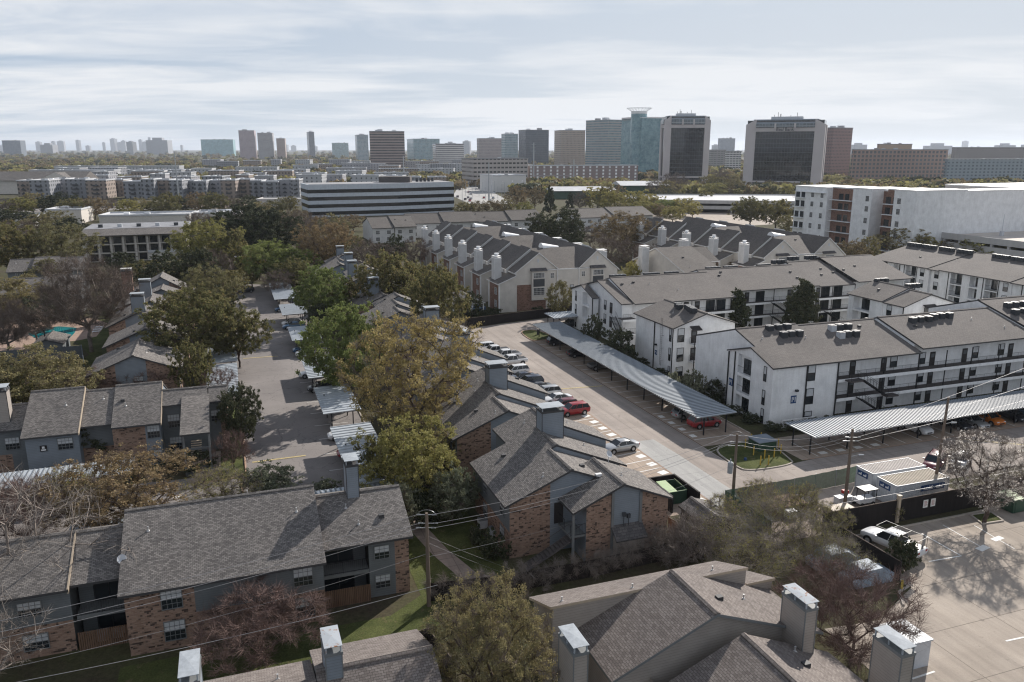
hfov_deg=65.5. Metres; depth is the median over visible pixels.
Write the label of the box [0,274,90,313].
grey roofed house
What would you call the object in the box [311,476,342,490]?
bush
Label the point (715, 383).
dark tree
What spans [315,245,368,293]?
grey apartment building
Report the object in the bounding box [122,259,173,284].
oak tree
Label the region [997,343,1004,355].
window
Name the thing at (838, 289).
patio door
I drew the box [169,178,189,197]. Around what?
apartment building
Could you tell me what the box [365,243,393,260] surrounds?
dark tree
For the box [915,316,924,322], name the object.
air conditioner
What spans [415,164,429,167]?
flat roofed building
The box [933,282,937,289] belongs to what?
window
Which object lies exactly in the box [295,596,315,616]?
window
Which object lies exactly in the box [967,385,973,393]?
window
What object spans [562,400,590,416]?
parked suv
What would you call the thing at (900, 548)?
bush
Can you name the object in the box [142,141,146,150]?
skyline tower
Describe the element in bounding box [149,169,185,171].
flat roofed building
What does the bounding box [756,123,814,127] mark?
upper windows
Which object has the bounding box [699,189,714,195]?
oak tree
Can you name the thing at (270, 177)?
flat roofed building
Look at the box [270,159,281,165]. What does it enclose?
flat roofed building
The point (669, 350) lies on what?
window
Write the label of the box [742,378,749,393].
patio door
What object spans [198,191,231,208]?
oak tree
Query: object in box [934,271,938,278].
window
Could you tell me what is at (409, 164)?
flat roofed building
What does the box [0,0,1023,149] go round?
sky
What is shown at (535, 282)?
bay window
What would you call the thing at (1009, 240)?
parking garage
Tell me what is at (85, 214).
flat roofed building
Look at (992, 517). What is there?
planter soil
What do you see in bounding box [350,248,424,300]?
oak tree
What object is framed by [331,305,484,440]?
yellow tree
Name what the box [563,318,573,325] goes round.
parked suv
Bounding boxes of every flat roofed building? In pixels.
[45,206,93,223]
[55,167,87,168]
[89,167,126,174]
[91,170,117,173]
[94,174,117,178]
[98,210,195,223]
[116,175,148,179]
[131,170,167,175]
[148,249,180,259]
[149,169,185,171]
[149,173,169,177]
[160,171,195,176]
[171,175,199,178]
[191,168,215,173]
[193,209,242,221]
[201,159,223,165]
[201,175,230,179]
[208,169,243,176]
[217,161,238,166]
[235,166,278,171]
[235,173,253,177]
[243,160,261,166]
[243,172,267,174]
[254,175,276,179]
[263,170,293,176]
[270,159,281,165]
[279,168,309,176]
[293,165,317,168]
[295,159,312,164]
[295,172,326,175]
[295,173,326,182]
[310,163,331,169]
[326,167,366,173]
[327,174,345,181]
[329,159,350,164]
[335,170,365,175]
[341,162,370,170]
[350,174,382,181]
[351,160,369,162]
[371,163,384,171]
[373,171,408,174]
[378,167,417,172]
[379,165,400,167]
[405,161,419,167]
[412,176,420,180]
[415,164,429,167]
[418,168,454,173]
[420,160,438,163]
[427,175,446,180]
[429,163,454,167]
[453,159,461,162]
[454,163,461,171]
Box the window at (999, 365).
[995,364,1001,372]
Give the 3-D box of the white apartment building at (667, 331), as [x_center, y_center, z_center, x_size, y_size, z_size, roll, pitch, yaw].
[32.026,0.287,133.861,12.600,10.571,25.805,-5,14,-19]
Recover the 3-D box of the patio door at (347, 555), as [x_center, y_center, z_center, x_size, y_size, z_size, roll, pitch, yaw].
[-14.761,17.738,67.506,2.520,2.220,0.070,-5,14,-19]
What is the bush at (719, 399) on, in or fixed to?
on the ground at (72, 662)
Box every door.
[91,255,98,261]
[93,581,118,600]
[97,612,126,629]
[101,237,108,243]
[102,246,109,251]
[113,236,120,242]
[114,245,121,251]
[125,236,133,242]
[126,245,134,251]
[138,236,145,242]
[139,244,146,250]
[139,253,147,259]
[150,235,157,241]
[151,244,158,249]
[162,235,168,241]
[163,243,169,249]
[324,575,354,592]
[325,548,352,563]
[554,502,562,523]
[690,347,695,360]
[691,330,696,342]
[695,301,699,308]
[706,300,714,310]
[716,299,725,309]
[741,397,748,412]
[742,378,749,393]
[743,358,751,375]
[754,304,763,314]
[754,318,762,325]
[755,291,764,301]
[818,313,827,321]
[820,287,829,296]
[820,300,828,309]
[831,311,839,320]
[832,299,841,308]
[833,286,842,295]
[846,400,851,411]
[848,383,853,393]
[850,361,855,374]
[860,312,868,318]
[861,298,869,309]
[876,396,882,407]
[878,377,884,389]
[880,358,886,370]
[883,219,888,225]
[884,207,889,213]
[886,197,890,203]
[911,266,915,274]
[924,390,930,401]
[927,372,932,383]
[929,351,935,365]
[955,286,960,294]
[956,274,962,283]
[956,386,962,397]
[959,368,964,379]
[961,348,967,361]
[990,292,995,297]
[991,280,997,289]
[1002,380,1007,390]
[1005,363,1010,373]
[1007,343,1013,356]
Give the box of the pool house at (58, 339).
[33,329,70,351]
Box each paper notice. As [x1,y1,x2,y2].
[923,500,927,507]
[930,498,935,506]
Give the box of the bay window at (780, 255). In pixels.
[776,253,789,264]
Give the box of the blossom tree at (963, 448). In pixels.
[928,425,1023,522]
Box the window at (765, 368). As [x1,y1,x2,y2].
[763,366,766,381]
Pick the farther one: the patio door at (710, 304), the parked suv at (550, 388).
the patio door at (710, 304)
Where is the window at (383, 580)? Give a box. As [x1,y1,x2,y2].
[375,573,390,588]
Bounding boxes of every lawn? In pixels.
[32,311,113,377]
[118,484,505,681]
[206,405,244,480]
[522,330,548,339]
[718,442,790,468]
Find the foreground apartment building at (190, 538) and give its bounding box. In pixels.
[0,452,412,663]
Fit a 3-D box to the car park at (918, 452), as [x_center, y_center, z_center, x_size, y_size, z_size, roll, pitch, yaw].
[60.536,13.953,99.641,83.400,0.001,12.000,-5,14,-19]
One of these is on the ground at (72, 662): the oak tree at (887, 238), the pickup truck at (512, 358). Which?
the oak tree at (887, 238)
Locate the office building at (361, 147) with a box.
[355,134,368,160]
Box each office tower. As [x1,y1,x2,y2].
[658,110,710,182]
[742,112,827,184]
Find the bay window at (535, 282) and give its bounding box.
[530,268,547,300]
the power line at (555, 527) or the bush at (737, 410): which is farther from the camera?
the bush at (737, 410)
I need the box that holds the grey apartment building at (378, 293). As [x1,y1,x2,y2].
[347,276,397,313]
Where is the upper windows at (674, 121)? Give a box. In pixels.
[661,119,704,123]
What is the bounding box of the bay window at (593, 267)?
[590,265,606,281]
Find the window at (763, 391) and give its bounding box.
[761,389,764,404]
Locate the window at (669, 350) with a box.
[668,348,670,360]
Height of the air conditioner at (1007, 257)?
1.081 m
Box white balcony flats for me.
[790,183,1023,252]
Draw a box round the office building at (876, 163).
[849,148,948,179]
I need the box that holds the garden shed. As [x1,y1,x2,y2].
[678,496,735,538]
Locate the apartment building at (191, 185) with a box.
[188,179,200,196]
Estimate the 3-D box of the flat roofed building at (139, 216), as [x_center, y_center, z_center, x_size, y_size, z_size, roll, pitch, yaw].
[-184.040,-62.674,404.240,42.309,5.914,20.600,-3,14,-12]
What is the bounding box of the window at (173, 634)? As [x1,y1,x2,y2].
[163,618,186,641]
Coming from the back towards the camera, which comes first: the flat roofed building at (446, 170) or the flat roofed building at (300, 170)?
the flat roofed building at (446, 170)
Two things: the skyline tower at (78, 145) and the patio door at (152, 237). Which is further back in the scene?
the skyline tower at (78, 145)
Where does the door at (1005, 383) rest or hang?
in the white apartment building at (818, 369)
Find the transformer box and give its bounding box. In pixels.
[748,434,777,451]
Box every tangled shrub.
[684,504,778,561]
[699,522,803,590]
[732,477,817,554]
[778,505,857,566]
[806,523,879,577]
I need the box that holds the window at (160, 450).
[149,449,162,462]
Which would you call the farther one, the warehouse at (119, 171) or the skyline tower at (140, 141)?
the skyline tower at (140, 141)
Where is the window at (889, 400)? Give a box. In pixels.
[885,397,892,404]
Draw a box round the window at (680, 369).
[676,366,682,375]
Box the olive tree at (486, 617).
[418,565,562,681]
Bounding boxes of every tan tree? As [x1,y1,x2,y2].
[23,439,210,529]
[71,196,112,219]
[183,191,215,209]
[280,209,308,230]
[289,215,363,265]
[339,214,365,230]
[469,200,489,211]
[482,199,505,210]
[503,184,528,207]
[525,187,545,207]
[590,210,662,259]
[614,184,626,195]
[622,220,642,243]
[646,203,669,217]
[837,238,874,255]
[937,239,964,246]
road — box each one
[0,206,189,211]
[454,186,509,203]
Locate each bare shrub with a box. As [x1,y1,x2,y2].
[0,469,75,539]
[65,363,123,388]
[114,369,170,388]
[182,572,335,676]
[195,364,238,386]
[207,429,256,467]
[768,549,934,681]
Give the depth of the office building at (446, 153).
1594.10 m
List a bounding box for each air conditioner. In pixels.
[477,516,487,528]
[489,525,494,535]
[676,304,682,309]
[690,307,697,313]
[765,324,773,331]
[773,323,781,329]
[779,331,788,338]
[782,323,791,329]
[786,330,795,336]
[795,329,803,336]
[827,324,836,331]
[835,323,843,330]
[836,331,845,338]
[843,323,852,329]
[843,330,852,337]
[851,330,860,337]
[908,317,917,323]
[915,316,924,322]
[924,315,933,322]
[929,313,938,320]
[936,312,945,318]
[945,312,953,318]
[1003,302,1012,308]
[1004,255,1010,259]
[1010,301,1019,307]
[1010,309,1019,315]
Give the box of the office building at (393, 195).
[300,176,453,216]
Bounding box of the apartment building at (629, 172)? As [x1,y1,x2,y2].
[528,165,638,180]
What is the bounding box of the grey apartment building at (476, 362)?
[406,328,513,428]
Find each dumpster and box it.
[656,478,686,503]
[996,488,1023,512]
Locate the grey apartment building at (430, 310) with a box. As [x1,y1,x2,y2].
[385,305,477,388]
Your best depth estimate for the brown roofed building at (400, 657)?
48.00 m
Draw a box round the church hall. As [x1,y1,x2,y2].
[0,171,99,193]
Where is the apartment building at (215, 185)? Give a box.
[205,179,220,195]
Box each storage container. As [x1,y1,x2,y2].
[854,457,925,495]
[875,467,949,501]
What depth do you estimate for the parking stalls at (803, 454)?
104.13 m
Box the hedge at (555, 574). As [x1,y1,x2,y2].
[419,530,713,600]
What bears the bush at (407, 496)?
on the lawn at (411, 615)
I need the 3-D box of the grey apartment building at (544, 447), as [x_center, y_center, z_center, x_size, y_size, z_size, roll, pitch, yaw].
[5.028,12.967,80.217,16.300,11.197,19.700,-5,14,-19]
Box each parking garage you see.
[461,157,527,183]
[626,194,794,212]
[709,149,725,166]
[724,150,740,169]
[940,214,1023,256]
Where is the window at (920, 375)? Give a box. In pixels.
[917,373,923,382]
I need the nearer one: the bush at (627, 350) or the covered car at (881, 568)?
the covered car at (881, 568)
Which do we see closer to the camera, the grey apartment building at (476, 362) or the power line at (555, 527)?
the power line at (555, 527)
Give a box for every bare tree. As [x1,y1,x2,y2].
[0,199,24,213]
[0,218,37,254]
[0,295,40,350]
[0,455,146,623]
[0,600,55,677]
[11,303,59,340]
[22,251,148,351]
[26,365,76,388]
[94,198,117,211]
[95,274,120,292]
[181,211,210,226]
[193,247,236,276]
[215,195,241,208]
[215,211,241,228]
[260,268,294,290]
[280,209,319,246]
[300,234,335,263]
[303,214,333,236]
[348,238,395,265]
[394,236,430,262]
[567,191,589,207]
[577,225,605,245]
[590,232,639,263]
[622,242,658,262]
[645,178,663,191]
[661,172,692,193]
[708,169,732,181]
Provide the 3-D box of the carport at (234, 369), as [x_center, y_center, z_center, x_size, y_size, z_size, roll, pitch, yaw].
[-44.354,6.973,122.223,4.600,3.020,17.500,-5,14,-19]
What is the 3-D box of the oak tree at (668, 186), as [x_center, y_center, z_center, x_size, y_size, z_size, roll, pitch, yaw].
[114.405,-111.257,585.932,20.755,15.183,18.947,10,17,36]
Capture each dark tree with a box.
[0,208,18,225]
[0,358,35,383]
[10,211,38,226]
[21,293,74,323]
[32,195,64,211]
[51,216,89,234]
[52,191,77,205]
[101,251,137,271]
[133,250,189,283]
[170,247,223,289]
[171,197,197,210]
[199,202,283,254]
[199,283,244,309]
[215,381,263,446]
[230,195,261,206]
[244,211,308,252]
[303,303,335,326]
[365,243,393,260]
[378,233,408,264]
[410,463,448,494]
[463,291,482,317]
[519,205,586,243]
[580,313,605,340]
[600,327,633,353]
[644,190,656,193]
[655,188,676,193]
[704,377,725,398]
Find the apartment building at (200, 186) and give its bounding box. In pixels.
[193,180,210,197]
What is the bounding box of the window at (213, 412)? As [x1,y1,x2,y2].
[210,409,221,421]
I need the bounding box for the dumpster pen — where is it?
[648,474,699,512]
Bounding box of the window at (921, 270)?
[920,268,924,276]
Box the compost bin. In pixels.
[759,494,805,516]
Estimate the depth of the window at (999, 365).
123.27 m
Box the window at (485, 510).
[483,501,487,518]
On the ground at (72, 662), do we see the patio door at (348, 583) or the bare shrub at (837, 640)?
the bare shrub at (837, 640)
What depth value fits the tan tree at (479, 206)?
440.37 m
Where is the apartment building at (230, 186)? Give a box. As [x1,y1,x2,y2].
[220,178,240,197]
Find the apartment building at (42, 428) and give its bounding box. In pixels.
[0,381,229,476]
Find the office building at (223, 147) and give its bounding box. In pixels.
[200,139,235,155]
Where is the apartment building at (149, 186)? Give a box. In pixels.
[140,178,161,198]
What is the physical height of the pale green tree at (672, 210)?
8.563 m
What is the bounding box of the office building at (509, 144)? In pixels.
[501,132,517,157]
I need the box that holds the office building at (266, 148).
[257,132,274,158]
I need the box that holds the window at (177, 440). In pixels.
[169,436,182,449]
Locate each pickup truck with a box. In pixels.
[486,344,509,350]
[496,348,521,355]
[504,353,527,363]
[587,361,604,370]
[860,521,927,557]
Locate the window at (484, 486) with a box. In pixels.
[483,482,486,494]
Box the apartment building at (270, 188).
[261,180,279,196]
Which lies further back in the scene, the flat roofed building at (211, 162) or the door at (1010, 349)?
the flat roofed building at (211, 162)
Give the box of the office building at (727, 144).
[718,137,734,150]
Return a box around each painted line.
[657,470,668,474]
[912,671,934,678]
[921,533,961,555]
[943,525,985,549]
[975,545,989,550]
[991,536,1003,540]
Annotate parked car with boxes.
[281,317,301,324]
[282,321,305,329]
[292,346,300,351]
[298,371,306,378]
[307,381,331,392]
[327,432,334,441]
[471,305,485,311]
[511,371,533,378]
[532,381,550,385]
[545,392,572,401]
[555,396,577,404]
[566,348,585,357]
[606,437,639,454]
[671,407,689,419]
[939,417,972,430]
[962,414,989,428]
[997,409,1023,422]
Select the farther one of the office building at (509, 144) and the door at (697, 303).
the office building at (509, 144)
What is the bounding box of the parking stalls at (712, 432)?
[534,340,750,446]
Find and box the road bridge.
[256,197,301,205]
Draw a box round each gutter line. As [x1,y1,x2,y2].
[530,371,705,497]
[531,340,702,446]
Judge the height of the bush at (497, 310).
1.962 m
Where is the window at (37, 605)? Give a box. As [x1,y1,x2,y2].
[15,600,42,618]
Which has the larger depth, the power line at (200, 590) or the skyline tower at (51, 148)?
the skyline tower at (51, 148)
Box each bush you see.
[157,454,184,469]
[165,448,193,470]
[179,450,217,473]
[235,458,304,491]
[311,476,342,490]
[381,476,421,533]
[408,486,443,527]
[428,461,481,522]
[468,523,485,545]
[475,527,511,560]
[479,310,493,315]
[486,307,502,314]
[531,305,543,309]
[622,342,638,359]
[636,357,649,364]
[655,367,668,375]
[668,369,685,382]
[679,369,708,392]
[707,394,724,402]
[725,404,743,416]
[739,411,761,423]
[763,420,787,432]
[783,420,798,431]
[883,531,921,573]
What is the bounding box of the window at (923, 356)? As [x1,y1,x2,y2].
[920,352,925,363]
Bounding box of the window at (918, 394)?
[915,391,920,400]
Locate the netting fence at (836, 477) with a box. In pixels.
[724,466,856,540]
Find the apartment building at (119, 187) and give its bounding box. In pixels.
[113,178,131,196]
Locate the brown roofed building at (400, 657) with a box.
[177,625,441,681]
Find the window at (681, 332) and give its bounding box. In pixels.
[677,328,684,341]
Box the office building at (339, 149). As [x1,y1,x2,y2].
[332,142,348,157]
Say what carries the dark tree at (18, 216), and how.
on the ground at (72, 662)
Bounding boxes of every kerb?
[521,330,550,340]
[717,416,750,433]
[717,442,792,470]
[784,436,809,440]
[856,507,999,535]
[898,579,909,605]
[970,511,1003,524]
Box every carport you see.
[0,457,134,501]
[69,480,401,530]
[206,362,237,409]
[208,345,237,363]
[269,282,295,305]
[279,303,307,322]
[287,325,321,349]
[301,357,334,386]
[313,383,360,426]
[330,422,396,484]
[445,291,485,309]
[532,321,736,434]
[544,311,577,321]
[785,390,1023,454]
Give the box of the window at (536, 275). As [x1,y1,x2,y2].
[534,273,544,277]
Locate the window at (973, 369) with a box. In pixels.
[970,367,975,375]
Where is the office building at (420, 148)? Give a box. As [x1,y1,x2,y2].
[407,138,439,159]
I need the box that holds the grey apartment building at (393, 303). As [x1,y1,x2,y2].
[358,291,424,353]
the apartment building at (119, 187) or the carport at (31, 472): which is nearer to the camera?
the carport at (31, 472)
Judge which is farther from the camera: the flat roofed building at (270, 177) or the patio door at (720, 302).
the flat roofed building at (270, 177)
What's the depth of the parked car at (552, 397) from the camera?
118.50 m
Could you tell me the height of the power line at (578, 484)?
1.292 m
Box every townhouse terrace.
[420,220,619,312]
[632,217,845,267]
[632,238,719,274]
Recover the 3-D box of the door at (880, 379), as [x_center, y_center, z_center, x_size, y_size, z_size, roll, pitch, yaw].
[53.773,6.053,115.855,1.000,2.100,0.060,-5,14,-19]
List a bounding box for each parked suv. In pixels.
[236,285,254,293]
[477,341,493,347]
[508,363,529,374]
[520,373,543,382]
[540,384,561,396]
[546,336,566,345]
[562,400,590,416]
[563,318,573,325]
[687,415,721,429]
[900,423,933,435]
[923,449,947,472]
[949,452,971,468]
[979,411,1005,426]
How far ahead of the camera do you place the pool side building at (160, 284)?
174.41 m
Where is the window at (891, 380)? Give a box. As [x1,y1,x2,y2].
[887,376,895,385]
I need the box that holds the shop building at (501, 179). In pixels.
[479,173,526,191]
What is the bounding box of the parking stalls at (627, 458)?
[507,363,705,515]
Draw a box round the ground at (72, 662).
[0,150,1023,681]
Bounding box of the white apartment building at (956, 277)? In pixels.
[875,246,1023,303]
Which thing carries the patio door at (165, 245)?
in the balcony building at (140, 239)
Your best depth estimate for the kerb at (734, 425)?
109.04 m
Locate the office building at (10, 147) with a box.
[2,140,26,155]
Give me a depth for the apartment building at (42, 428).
94.36 m
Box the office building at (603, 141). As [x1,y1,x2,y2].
[585,117,621,164]
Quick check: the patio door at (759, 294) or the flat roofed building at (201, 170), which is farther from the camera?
the flat roofed building at (201, 170)
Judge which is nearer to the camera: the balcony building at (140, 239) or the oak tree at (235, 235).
the oak tree at (235, 235)
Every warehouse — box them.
[28,169,120,173]
[53,165,183,168]
[127,168,190,174]
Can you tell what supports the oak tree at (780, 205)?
on the ground at (72, 662)
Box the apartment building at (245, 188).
[239,178,254,196]
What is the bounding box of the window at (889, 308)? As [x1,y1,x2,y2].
[886,305,891,314]
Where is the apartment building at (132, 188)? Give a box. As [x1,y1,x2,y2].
[122,180,142,197]
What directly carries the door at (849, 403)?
in the white apartment building at (818, 369)
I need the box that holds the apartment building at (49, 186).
[28,178,61,198]
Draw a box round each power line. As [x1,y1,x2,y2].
[0,528,417,638]
[1,514,418,620]
[1,524,415,631]
[2,554,424,669]
[19,585,436,681]
[434,466,729,555]
[436,443,731,527]
[437,435,730,513]
[438,441,729,522]
[745,441,844,450]
[833,469,1020,504]
[858,368,1023,429]
[858,401,1020,440]
[859,387,1021,436]
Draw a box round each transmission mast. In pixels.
[171,151,179,202]
[486,162,491,200]
[533,142,533,176]
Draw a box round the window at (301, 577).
[293,567,313,587]
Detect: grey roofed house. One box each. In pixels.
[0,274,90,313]
[6,256,88,277]
[362,215,416,242]
[404,209,538,237]
[556,206,653,230]
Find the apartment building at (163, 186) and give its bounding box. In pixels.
[157,178,175,197]
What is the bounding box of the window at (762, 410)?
[760,408,763,423]
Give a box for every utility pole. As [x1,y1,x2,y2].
[416,510,437,606]
[727,432,744,488]
[843,426,863,502]
[935,397,956,473]
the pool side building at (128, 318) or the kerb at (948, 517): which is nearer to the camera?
the kerb at (948, 517)
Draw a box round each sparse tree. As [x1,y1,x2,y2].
[21,460,100,523]
[176,459,264,500]
[695,491,749,526]
[734,473,782,514]
[775,482,822,523]
[804,499,857,539]
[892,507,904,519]
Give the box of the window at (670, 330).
[669,328,671,341]
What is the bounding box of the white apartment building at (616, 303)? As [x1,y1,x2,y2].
[570,254,912,345]
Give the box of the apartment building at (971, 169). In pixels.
[943,158,1023,180]
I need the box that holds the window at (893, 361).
[890,356,897,367]
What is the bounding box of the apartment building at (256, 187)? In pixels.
[250,179,266,196]
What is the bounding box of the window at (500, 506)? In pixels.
[499,503,503,517]
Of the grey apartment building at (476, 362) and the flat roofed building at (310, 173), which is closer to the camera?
the grey apartment building at (476, 362)
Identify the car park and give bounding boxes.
[0,478,248,539]
[206,355,239,400]
[216,284,362,490]
[470,317,760,487]
[653,211,792,224]
[730,426,1023,516]
[825,508,1023,681]
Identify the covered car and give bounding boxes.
[805,544,859,570]
[838,558,894,588]
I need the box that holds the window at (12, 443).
[4,437,20,450]
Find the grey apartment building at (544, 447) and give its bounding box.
[469,401,672,570]
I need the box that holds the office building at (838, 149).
[824,126,852,175]
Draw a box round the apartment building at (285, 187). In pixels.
[277,178,293,196]
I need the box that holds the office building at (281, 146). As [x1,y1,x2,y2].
[276,137,286,158]
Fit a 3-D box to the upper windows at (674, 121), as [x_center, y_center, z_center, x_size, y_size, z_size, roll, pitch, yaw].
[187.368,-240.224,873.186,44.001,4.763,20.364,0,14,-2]
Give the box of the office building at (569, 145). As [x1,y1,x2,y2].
[554,128,585,164]
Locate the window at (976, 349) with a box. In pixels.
[973,346,978,357]
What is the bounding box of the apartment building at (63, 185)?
[48,177,74,196]
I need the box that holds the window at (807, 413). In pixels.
[804,411,811,418]
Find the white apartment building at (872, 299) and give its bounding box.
[846,280,956,319]
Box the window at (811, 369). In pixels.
[807,365,815,380]
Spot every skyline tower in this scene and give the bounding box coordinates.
[35,141,41,150]
[40,143,58,153]
[57,141,65,150]
[75,140,81,150]
[85,145,91,150]
[102,142,105,150]
[110,138,117,150]
[117,142,121,150]
[121,140,126,150]
[126,141,136,153]
[138,139,142,150]
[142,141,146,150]
[146,138,172,153]
[291,145,296,150]
[463,140,470,153]
[711,144,717,149]
[851,143,866,153]
[923,143,951,153]
[961,141,968,146]
[994,143,1015,146]
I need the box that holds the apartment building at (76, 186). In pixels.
[64,177,95,197]
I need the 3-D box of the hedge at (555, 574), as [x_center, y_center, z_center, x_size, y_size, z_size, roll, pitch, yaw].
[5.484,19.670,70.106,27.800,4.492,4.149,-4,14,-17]
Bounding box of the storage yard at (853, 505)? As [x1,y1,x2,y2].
[756,487,952,542]
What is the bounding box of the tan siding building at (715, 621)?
[529,561,916,681]
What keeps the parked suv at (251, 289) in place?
on the car park at (286, 426)
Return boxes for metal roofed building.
[546,186,615,198]
[612,181,667,194]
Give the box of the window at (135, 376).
[133,376,143,382]
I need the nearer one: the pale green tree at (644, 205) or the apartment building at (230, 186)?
the pale green tree at (644, 205)
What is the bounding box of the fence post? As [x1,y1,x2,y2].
[895,494,902,522]
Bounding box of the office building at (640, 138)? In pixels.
[620,107,661,171]
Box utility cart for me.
[852,484,878,505]
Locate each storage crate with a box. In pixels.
[828,503,853,510]
[833,494,852,503]
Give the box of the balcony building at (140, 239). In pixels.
[82,221,190,261]
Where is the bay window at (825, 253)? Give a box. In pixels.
[822,251,835,266]
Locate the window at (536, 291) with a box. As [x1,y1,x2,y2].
[533,287,544,295]
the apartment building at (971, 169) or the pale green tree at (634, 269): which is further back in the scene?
the apartment building at (971, 169)
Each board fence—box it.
[0,345,81,361]
[311,626,455,680]
[467,305,571,327]
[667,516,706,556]
[821,499,896,535]
[825,518,901,580]
[899,476,1023,520]
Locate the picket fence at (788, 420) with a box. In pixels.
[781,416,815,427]
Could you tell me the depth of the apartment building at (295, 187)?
607.79 m
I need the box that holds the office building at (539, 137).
[519,128,548,163]
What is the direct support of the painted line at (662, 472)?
on the parking stalls at (627, 458)
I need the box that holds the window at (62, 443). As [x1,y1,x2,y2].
[57,437,73,449]
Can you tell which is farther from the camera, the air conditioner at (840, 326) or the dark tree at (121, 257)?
the dark tree at (121, 257)
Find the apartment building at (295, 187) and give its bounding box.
[290,178,302,196]
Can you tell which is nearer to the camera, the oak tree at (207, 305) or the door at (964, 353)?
the door at (964, 353)
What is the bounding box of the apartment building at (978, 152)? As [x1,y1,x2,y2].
[951,146,1023,158]
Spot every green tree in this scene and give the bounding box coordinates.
[0,197,37,212]
[113,198,145,211]
[164,217,245,266]
[233,238,303,283]
[235,255,267,285]
[282,244,324,284]
[288,263,355,319]
[295,300,394,385]
[346,411,462,492]
[510,201,533,209]
[582,187,611,207]
[598,191,626,206]
[617,190,649,205]
[621,260,641,275]
[627,201,659,213]
[641,193,666,207]
[654,199,680,210]
[660,206,686,221]
[669,198,699,212]
[684,202,703,216]
[701,183,727,193]
[785,186,795,193]
[823,174,844,181]
[912,236,942,245]
[959,239,1004,253]
[980,244,1023,250]
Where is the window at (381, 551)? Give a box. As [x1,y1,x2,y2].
[374,544,389,560]
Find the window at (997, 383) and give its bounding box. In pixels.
[992,381,999,389]
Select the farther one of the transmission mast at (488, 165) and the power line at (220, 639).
the transmission mast at (488, 165)
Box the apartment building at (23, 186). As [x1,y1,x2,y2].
[16,179,30,198]
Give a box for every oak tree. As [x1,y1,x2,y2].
[0,219,52,267]
[0,275,46,315]
[0,341,104,402]
[0,370,40,403]
[12,273,37,277]
[17,212,63,231]
[18,192,48,212]
[23,257,65,276]
[26,219,107,257]
[33,210,73,231]
[54,197,91,207]
[74,363,90,381]
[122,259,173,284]
[128,197,150,209]
[132,281,253,371]
[138,202,170,210]
[147,293,197,331]
[148,191,182,210]
[165,338,215,386]
[176,263,247,312]
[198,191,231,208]
[200,301,274,367]
[206,227,252,272]
[209,270,250,291]
[240,201,273,212]
[257,199,289,210]
[270,255,310,290]
[276,196,299,209]
[318,212,354,233]
[325,277,359,312]
[331,235,367,252]
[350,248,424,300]
[353,435,406,474]
[390,261,437,297]
[404,258,472,322]
[417,424,467,472]
[453,201,476,211]
[496,199,514,210]
[544,279,571,319]
[598,182,621,203]
[608,202,628,206]
[658,180,682,193]
[696,174,723,183]
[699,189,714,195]
[722,174,746,188]
[726,196,775,224]
[751,198,794,227]
[776,215,793,230]
[850,235,885,254]
[875,228,930,249]
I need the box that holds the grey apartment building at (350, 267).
[338,259,389,294]
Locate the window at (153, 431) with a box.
[146,425,160,438]
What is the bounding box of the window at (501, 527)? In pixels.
[500,524,503,538]
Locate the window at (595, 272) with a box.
[593,269,603,274]
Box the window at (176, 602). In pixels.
[160,589,183,610]
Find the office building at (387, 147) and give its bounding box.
[369,129,404,167]
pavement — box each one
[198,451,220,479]
[411,517,487,579]
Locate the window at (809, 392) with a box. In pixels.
[805,388,813,404]
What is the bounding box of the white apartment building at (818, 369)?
[694,295,1023,424]
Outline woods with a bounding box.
[0,150,1023,194]
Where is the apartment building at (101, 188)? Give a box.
[85,179,116,198]
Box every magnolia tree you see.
[80,428,110,452]
[542,184,554,212]
[565,192,574,208]
[728,287,751,327]
[780,278,823,323]
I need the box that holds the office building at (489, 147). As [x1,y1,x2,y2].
[477,137,500,157]
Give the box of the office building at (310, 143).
[307,131,314,155]
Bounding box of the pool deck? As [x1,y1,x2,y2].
[0,318,104,350]
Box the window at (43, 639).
[22,632,49,652]
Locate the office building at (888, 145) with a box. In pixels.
[877,142,912,148]
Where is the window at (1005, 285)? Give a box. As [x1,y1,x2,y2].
[1002,283,1008,291]
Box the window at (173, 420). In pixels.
[167,414,179,427]
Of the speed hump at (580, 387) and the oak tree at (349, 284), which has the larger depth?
the oak tree at (349, 284)
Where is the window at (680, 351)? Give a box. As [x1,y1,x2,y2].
[676,348,683,361]
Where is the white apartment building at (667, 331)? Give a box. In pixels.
[633,299,737,376]
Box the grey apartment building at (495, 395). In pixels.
[434,359,549,481]
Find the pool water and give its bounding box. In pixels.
[29,326,75,337]
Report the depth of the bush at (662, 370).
133.31 m
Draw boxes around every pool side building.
[85,337,184,388]
[102,320,189,372]
[104,292,167,334]
[116,267,196,329]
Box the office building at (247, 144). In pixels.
[238,129,256,158]
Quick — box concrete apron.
[637,439,773,532]
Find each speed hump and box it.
[252,455,305,462]
[561,385,601,388]
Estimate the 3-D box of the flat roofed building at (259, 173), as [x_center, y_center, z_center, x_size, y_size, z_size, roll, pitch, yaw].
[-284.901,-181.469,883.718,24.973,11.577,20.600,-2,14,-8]
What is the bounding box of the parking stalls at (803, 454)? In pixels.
[774,416,1023,459]
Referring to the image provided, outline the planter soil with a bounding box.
[973,513,1000,522]
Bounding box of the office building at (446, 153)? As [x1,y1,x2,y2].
[432,143,463,162]

